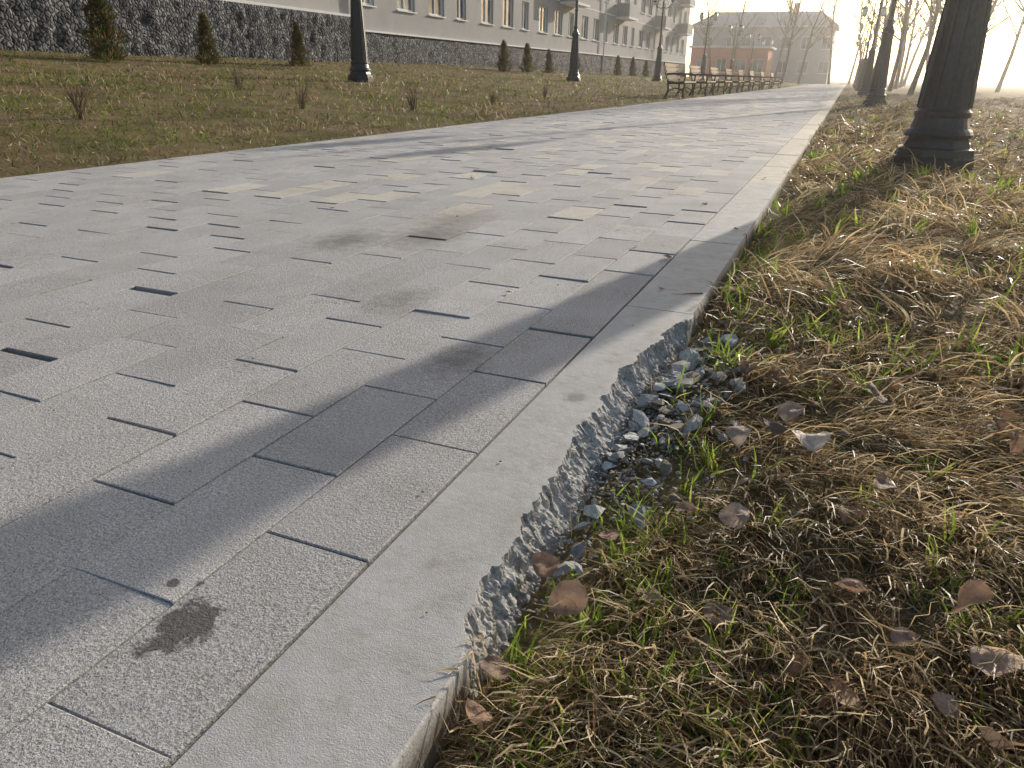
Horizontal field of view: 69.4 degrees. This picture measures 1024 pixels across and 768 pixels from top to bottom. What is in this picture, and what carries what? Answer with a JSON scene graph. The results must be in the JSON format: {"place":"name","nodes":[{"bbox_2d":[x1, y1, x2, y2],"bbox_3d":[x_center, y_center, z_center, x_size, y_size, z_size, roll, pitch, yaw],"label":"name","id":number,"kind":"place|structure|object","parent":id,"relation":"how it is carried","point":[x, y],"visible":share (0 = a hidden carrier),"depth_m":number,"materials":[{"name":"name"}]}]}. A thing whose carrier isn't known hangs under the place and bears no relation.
{"place":"outdoors","nodes":[
{"label":"outdoors","id":0,"kind":"place"},
{"bbox_2d":[0,48,793,177],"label":"lawn grass","id":1,"kind":"structure","parent":0,"point":[47,76],"depth_m":10.98,"materials":[{"name":"green plant"}]},
{"bbox_2d":[0,84,843,767],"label":"paved path","id":2,"kind":"structure","parent":0,"point":[206,520],"depth_m":1.67,"materials":[{"name":"stone"}]},
{"bbox_2d":[0,50,1023,767],"bbox_3d":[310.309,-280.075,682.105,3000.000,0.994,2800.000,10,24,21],"label":"ground","id":3,"kind":"structure","parent":0,"point":[982,92],"depth_m":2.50,"materials":[{"name":"brown plant"}]},
{"bbox_2d":[53,68,90,119],"bbox_3d":[-4.189,-2.781,7.094,0.202,0.500,0.352,10,24,21],"label":"bare shrub","id":4,"kind":"object","parent":3,"relation":"on","point":[79,110],"visible":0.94,"depth_m":7.14,"materials":[{"name":"brown plant"}]},
{"bbox_2d":[73,0,133,61],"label":"thuja shrub","id":5,"kind":"object","parent":3,"relation":"on","point":[99,48],"visible":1,"depth_m":15.28,"materials":[{"name":"green plant"}]},
{"bbox_2d":[0,0,350,61],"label":"stone foundation wall","id":6,"kind":"structure","parent":3,"relation":"on","point":[156,28],"depth_m":20.00,"materials":[{"name":"grey stone"}]},
{"bbox_2d":[222,0,350,16],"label":"wing walls and windows","id":7,"kind":"structure","parent":6,"relation":"on","point":[337,7],"depth_m":24.87,"materials":[{"name":"beige paint"}]},
{"bbox_2d":[190,11,227,64],"bbox_3d":[-7.435,-8.350,17.890,0.827,1.215,0.842,10,24,21],"label":"thuja shrub","id":8,"kind":"object","parent":3,"relation":"on","point":[204,27],"visible":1,"depth_m":17.82,"materials":[{"name":"green plant"}]},
{"bbox_2d":[228,63,244,89],"bbox_3d":[-4.442,-4.967,11.944,0.253,0.454,0.363,2,23,2],"label":"bare shrub","id":9,"kind":"object","parent":3,"relation":"on","point":[237,83],"visible":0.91,"depth_m":11.95,"materials":[{"name":"brown plant"}]},
{"bbox_2d":[285,21,314,66],"bbox_3d":[-6.066,-9.572,20.842,0.886,1.230,0.816,3,23,3],"label":"thuja shrub","id":10,"kind":"object","parent":3,"relation":"on","point":[297,41],"visible":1,"depth_m":20.80,"materials":[{"name":"green plant"}]},
{"bbox_2d":[290,71,311,108],"bbox_3d":[-2.819,-3.927,9.891,0.330,0.505,0.228,10,24,21],"label":"bare shrub","id":11,"kind":"object","parent":3,"relation":"on","point":[303,101],"visible":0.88,"depth_m":9.89,"materials":[{"name":"brown plant"}]},
{"bbox_2d":[347,0,373,82],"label":"street lamp","id":12,"kind":"object","parent":3,"relation":"on","point":[359,69],"visible":0.98,"depth_m":17.06,"materials":[{"name":"metal"}]},
{"bbox_2d":[0,84,811,179],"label":"curb","id":13,"kind":"structure","parent":3,"relation":"on","point":[175,158],"depth_m":5.84,"materials":[{"name":"concrete"}]},
{"bbox_2d":[405,81,417,110],"bbox_3d":[-1.560,-4.439,11.360,0.251,0.471,0.261,0,23,-3],"label":"bare shrub","id":14,"kind":"object","parent":3,"relation":"on","point":[412,106],"visible":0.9,"depth_m":11.37,"materials":[{"name":"brown plant"}]},
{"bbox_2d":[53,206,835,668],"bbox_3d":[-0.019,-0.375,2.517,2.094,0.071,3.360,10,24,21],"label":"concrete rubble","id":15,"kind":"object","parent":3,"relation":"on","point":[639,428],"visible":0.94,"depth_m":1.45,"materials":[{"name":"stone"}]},
{"bbox_2d":[486,89,500,104],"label":"bare shrub","id":16,"kind":"object","parent":3,"relation":"on","point":[493,98],"visible":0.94,"depth_m":13.89,"materials":[{"name":"brown plant"}]},
{"bbox_2d":[494,39,512,71],"bbox_3d":[-0.336,-14.668,33.083,0.894,1.388,0.929,10,24,21],"label":"thuja shrub","id":17,"kind":"object","parent":3,"relation":"on","point":[503,60],"visible":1,"depth_m":33.02,"materials":[{"name":"green plant"}]},
{"bbox_2d":[170,85,845,767],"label":"curb","id":18,"kind":"structure","parent":3,"relation":"on","point":[436,585],"depth_m":0.98,"materials":[{"name":"concrete"}]},
{"bbox_2d":[365,32,685,76],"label":"stone plinth","id":19,"kind":"structure","parent":3,"relation":"on","point":[390,48],"depth_m":37.04,"materials":[{"name":"grey stone"}]},
{"bbox_2d":[349,0,695,62],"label":"facade windows and balconies","id":20,"kind":"structure","parent":19,"relation":"on","point":[633,28],"depth_m":46.58,"materials":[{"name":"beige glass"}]},
{"bbox_2d":[365,0,685,72],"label":"plinth cap and downpipes","id":21,"kind":"object","parent":20,"relation":"attached to","point":[402,34],"visible":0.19,"depth_m":41.69,"materials":[{"name":"grey metal"}]},
{"bbox_2d":[516,42,536,71],"bbox_3d":[0.788,-15.636,35.440,0.956,1.389,0.939,10,24,21],"label":"thuja shrub","id":22,"kind":"object","parent":3,"relation":"on","point":[526,65],"visible":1,"depth_m":35.41,"materials":[{"name":"green plant"}]},
{"bbox_2d":[541,80,549,97],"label":"bare shrub","id":23,"kind":"object","parent":3,"relation":"on","point":[545,91],"visible":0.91,"depth_m":17.34,"materials":[{"name":"brown plant"}]},
{"bbox_2d":[541,48,554,72],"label":"thuja shrub","id":24,"kind":"object","parent":3,"relation":"on","point":[548,64],"visible":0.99,"depth_m":38.01,"materials":[{"name":"green plant"}]},
{"bbox_2d":[566,0,580,81],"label":"street lamp","id":25,"kind":"object","parent":3,"relation":"on","point":[573,74],"visible":1,"depth_m":30.44,"materials":[{"name":"metal"}]},
{"bbox_2d":[612,55,622,75],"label":"thuja shrub","id":26,"kind":"object","parent":3,"relation":"on","point":[617,70],"visible":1,"depth_m":49.04,"materials":[{"name":"green plant"}]},
{"bbox_2d":[625,57,637,75],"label":"thuja shrub","id":27,"kind":"object","parent":3,"relation":"on","point":[632,71],"visible":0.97,"depth_m":52.45,"materials":[{"name":"green plant"}]},
{"bbox_2d":[641,60,650,76],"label":"thuja shrub","id":28,"kind":"object","parent":3,"relation":"on","point":[646,71],"visible":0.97,"depth_m":55.88,"materials":[{"name":"green plant"}]},
{"bbox_2d":[652,0,674,81],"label":"street lamp","id":29,"kind":"object","parent":3,"relation":"on","point":[657,76],"visible":1,"depth_m":43.78,"materials":[{"name":"metal"}]},
{"bbox_2d":[331,146,1023,748],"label":"dead leaves","id":30,"kind":"object","parent":3,"relation":"on","point":[547,564],"visible":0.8,"depth_m":0.94,"materials":[{"name":"brown plant"}]},
{"bbox_2d":[664,62,695,97],"bbox_3d":[5.210,-9.415,22.971,0.729,1.023,2.000,10,24,21],"label":"park bench","id":31,"kind":"object","parent":3,"relation":"on","point":[667,66],"visible":0.98,"depth_m":22.45,"materials":[{"name":"paint"}]},
{"bbox_2d":[689,65,715,95],"bbox_3d":[6.803,-10.851,26.466,0.729,1.023,2.000,10,24,21],"label":"park bench","id":32,"kind":"object","parent":3,"relation":"on","point":[699,75],"visible":0.93,"depth_m":26.15,"materials":[{"name":"paint"}]},
{"bbox_2d":[698,9,717,80],"bbox_3d":[14.889,-26.000,56.917,1.380,5.060,0.573,10,24,21],"label":"street lamp","id":33,"kind":"object","parent":3,"relation":"on","point":[715,16],"visible":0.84,"depth_m":56.78,"materials":[{"name":"metal"}]},
{"bbox_2d":[689,0,730,77],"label":"bare tree","id":34,"kind":"object","parent":3,"relation":"on","point":[708,37],"visible":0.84,"depth_m":89.77,"materials":[{"name":"brown plant"}]},
{"bbox_2d":[708,67,731,93],"bbox_3d":[8.512,-12.392,30.216,0.729,1.023,2.000,10,24,21],"label":"park bench","id":35,"kind":"object","parent":3,"relation":"on","point":[711,69],"visible":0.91,"depth_m":29.70,"materials":[{"name":"paint"}]},
{"bbox_2d":[689,46,776,80],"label":"brick annex","id":36,"kind":"object","parent":3,"relation":"on","point":[721,56],"visible":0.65,"depth_m":92.83,"materials":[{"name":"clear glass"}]},
{"bbox_2d":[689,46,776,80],"bbox_3d":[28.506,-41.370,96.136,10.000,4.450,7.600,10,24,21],"label":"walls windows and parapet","id":37,"kind":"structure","parent":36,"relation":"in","point":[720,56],"depth_m":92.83,"materials":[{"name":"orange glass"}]},
{"bbox_2d":[725,68,743,92],"bbox_3d":[10.144,-13.863,33.796,0.729,1.023,2.000,10,24,21],"label":"park bench","id":38,"kind":"object","parent":3,"relation":"on","point":[729,78],"visible":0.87,"depth_m":33.33,"materials":[{"name":"paint"}]},
{"bbox_2d":[728,23,743,80],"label":"street lamp","id":39,"kind":"object","parent":3,"relation":"on","point":[730,29],"visible":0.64,"depth_m":69.92,"materials":[{"name":"metal"}]},
{"bbox_2d":[456,98,1023,767],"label":"green grass shoots","id":40,"kind":"object","parent":3,"relation":"on","point":[596,616],"depth_m":1.00,"materials":[{"name":"green plant"}]},
{"bbox_2d":[737,70,754,90],"bbox_3d":[11.853,-15.404,37.546,0.729,1.023,2.000,10,24,21],"label":"park bench","id":41,"kind":"object","parent":3,"relation":"on","point":[741,78],"visible":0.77,"depth_m":36.99,"materials":[{"name":"paint"}]},
{"bbox_2d":[726,0,767,64],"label":"bare tree","id":42,"kind":"object","parent":3,"relation":"on","point":[740,23],"visible":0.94,"depth_m":86.64,"materials":[{"name":"brown plant"}]},
{"bbox_2d":[746,33,760,80],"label":"street lamp","id":43,"kind":"object","parent":3,"relation":"on","point":[750,63],"visible":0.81,"depth_m":83.60,"materials":[{"name":"metal"}]},
{"bbox_2d":[749,71,763,89],"bbox_3d":[13.796,-17.155,41.807,0.729,1.023,2.000,10,24,21],"label":"park bench","id":44,"kind":"object","parent":3,"relation":"on","point":[751,73],"visible":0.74,"depth_m":41.34,"materials":[{"name":"paint"}]},
{"bbox_2d":[692,3,839,83],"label":"two storey house","id":45,"kind":"structure","parent":3,"relation":"on","point":[816,68],"depth_m":111.26,"materials":[{"name":"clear glass"}]},
{"bbox_2d":[692,3,839,83],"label":"walls windows and hip roof","id":46,"kind":"structure","parent":45,"relation":"in","point":[816,66],"depth_m":111.26,"materials":[{"name":"grey glass"}]},
{"bbox_2d":[760,72,772,88],"bbox_3d":[16.126,-19.256,46.921,0.729,1.023,2.000,10,24,21],"label":"park bench","id":47,"kind":"object","parent":3,"relation":"on","point":[762,74],"visible":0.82,"depth_m":46.30,"materials":[{"name":"paint"}]},
{"bbox_2d":[770,73,781,87],"bbox_3d":[18.846,-21.708,52.887,0.729,1.023,2.000,10,24,21],"label":"park bench","id":48,"kind":"object","parent":3,"relation":"on","point":[772,75],"visible":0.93,"depth_m":52.28,"materials":[{"name":"paint"}]},
{"bbox_2d":[765,0,812,79],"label":"bare tree","id":49,"kind":"object","parent":3,"relation":"on","point":[783,43],"visible":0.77,"depth_m":93.55,"materials":[{"name":"brown plant"}]},
{"bbox_2d":[772,0,819,83],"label":"bare tree","id":50,"kind":"object","parent":3,"relation":"on","point":[789,4],"visible":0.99,"depth_m":76.22,"materials":[{"name":"brown plant"}]},
{"bbox_2d":[797,0,852,83],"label":"bare tree","id":51,"kind":"object","parent":3,"relation":"on","point":[805,55],"visible":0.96,"depth_m":85.84,"materials":[{"name":"brown plant"}]},
{"bbox_2d":[815,0,859,83],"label":"bare tree","id":52,"kind":"object","parent":3,"relation":"on","point":[831,42],"visible":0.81,"depth_m":100.39,"materials":[{"name":"brown plant"}]},
{"bbox_2d":[831,0,879,62],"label":"bare tree","id":53,"kind":"object","parent":3,"relation":"on","point":[859,32],"visible":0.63,"depth_m":83.60,"materials":[{"name":"brown plant"}]},
{"bbox_2d":[852,41,867,85],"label":"street lamp","id":54,"kind":"object","parent":3,"relation":"on","point":[858,62],"visible":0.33,"depth_m":86.88,"materials":[{"name":"metal"}]},
{"bbox_2d":[853,32,872,86],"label":"street lamp","id":55,"kind":"object","parent":3,"relation":"on","point":[859,37],"visible":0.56,"depth_m":72.85,"materials":[{"name":"metal"}]},
{"bbox_2d":[853,22,875,88],"bbox_3d":[28.330,-26.481,59.627,1.380,5.060,0.573,10,24,21],"label":"street lamp","id":56,"kind":"object","parent":3,"relation":"on","point":[861,26],"visible":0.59,"depth_m":59.27,"materials":[{"name":"metal"}]},
{"bbox_2d":[847,0,889,84],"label":"bare tree","id":57,"kind":"object","parent":3,"relation":"on","point":[854,63],"visible":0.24,"depth_m":106.65,"materials":[{"name":"brown plant"}]},
{"bbox_2d":[857,0,882,94],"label":"street lamp","id":58,"kind":"object","parent":3,"relation":"on","point":[866,81],"visible":0.94,"depth_m":32.74,"materials":[{"name":"metal"}]},
{"bbox_2d":[855,4,886,90],"bbox_3d":[22.114,-20.880,45.989,1.380,5.060,0.573,10,24,21],"label":"street lamp","id":59,"kind":"object","parent":3,"relation":"on","point":[865,12],"visible":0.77,"depth_m":45.73,"materials":[{"name":"metal"}]},
{"bbox_2d":[862,0,897,106],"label":"street lamp","id":60,"kind":"object","parent":3,"relation":"on","point":[876,95],"visible":1,"depth_m":19.20,"materials":[{"name":"metal"}]},
{"bbox_2d":[857,0,912,66],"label":"bare tree","id":61,"kind":"object","parent":3,"relation":"on","point":[877,40],"visible":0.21,"depth_m":91.93,"materials":[{"name":"brown plant"}]},
{"bbox_2d":[851,0,919,39],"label":"bare tree","id":62,"kind":"object","parent":3,"relation":"on","point":[884,17],"visible":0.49,"depth_m":53.18,"materials":[{"name":"brown plant"}]},
{"bbox_2d":[858,0,924,91],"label":"bare tree","id":63,"kind":"object","parent":3,"relation":"on","point":[897,60],"visible":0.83,"depth_m":45.34,"materials":[{"name":"brown plant"}]},
{"bbox_2d":[860,0,923,74],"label":"bare tree","id":64,"kind":"object","parent":3,"relation":"on","point":[886,24],"visible":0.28,"depth_m":67.59,"materials":[{"name":"brown plant"}]},
{"bbox_2d":[890,0,934,88],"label":"bare tree","id":65,"kind":"object","parent":3,"relation":"on","point":[897,78],"visible":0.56,"depth_m":61.30,"materials":[{"name":"brown plant"}]},
{"bbox_2d":[897,0,940,87],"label":"bare tree","id":66,"kind":"object","parent":3,"relation":"on","point":[912,37],"visible":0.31,"depth_m":74.77,"materials":[{"name":"brown plant"}]},
{"bbox_2d":[902,0,943,86],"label":"bare tree","id":67,"kind":"object","parent":3,"relation":"on","point":[912,61],"visible":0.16,"depth_m":85.42,"materials":[{"name":"brown plant"}]},
{"bbox_2d":[901,0,944,70],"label":"bare tree","id":68,"kind":"object","parent":3,"relation":"on","point":[924,19],"visible":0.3,"depth_m":67.15,"materials":[{"name":"brown plant"}]},
{"bbox_2d":[907,0,941,94],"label":"bare tree","id":69,"kind":"object","parent":3,"relation":"on","point":[933,22],"visible":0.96,"depth_m":35.57,"materials":[{"name":"brown plant"}]},
{"bbox_2d":[891,0,992,172],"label":"street lamp","id":70,"kind":"object","parent":3,"relation":"on","point":[940,130],"visible":0.99,"depth_m":5.71,"materials":[{"name":"metal"}]},
{"bbox_2d":[986,0,1023,36],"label":"bare tree","id":71,"kind":"object","parent":3,"relation":"on","point":[994,2],"visible":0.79,"depth_m":50.30,"materials":[{"name":"brown plant"}]},
{"bbox_2d":[988,0,1023,29],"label":"bare tree","id":72,"kind":"object","parent":3,"relation":"on","point":[1003,13],"visible":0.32,"depth_m":59.46,"materials":[{"name":"brown plant"}]},
{"bbox_2d":[995,0,1023,91],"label":"bare tree","id":73,"kind":"object","parent":3,"relation":"on","point":[1006,68],"visible":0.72,"depth_m":55.29,"materials":[{"name":"brown plant"}]},
{"bbox_2d":[1014,0,1023,12],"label":"bare tree","id":74,"kind":"object","parent":3,"relation":"on","point":[1019,6],"visible":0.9,"depth_m":39.02,"materials":[{"name":"brown plant"}]},
{"bbox_2d":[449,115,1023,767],"bbox_3d":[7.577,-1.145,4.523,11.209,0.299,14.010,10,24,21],"label":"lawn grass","id":75,"kind":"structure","parent":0,"point":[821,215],"depth_m":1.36,"materials":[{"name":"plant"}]},
{"bbox_2d":[685,0,1023,83],"label":"sky","id":76,"kind":"structure","parent":0,"point":[998,45],"materials":[{"name":"white"}]}
]}

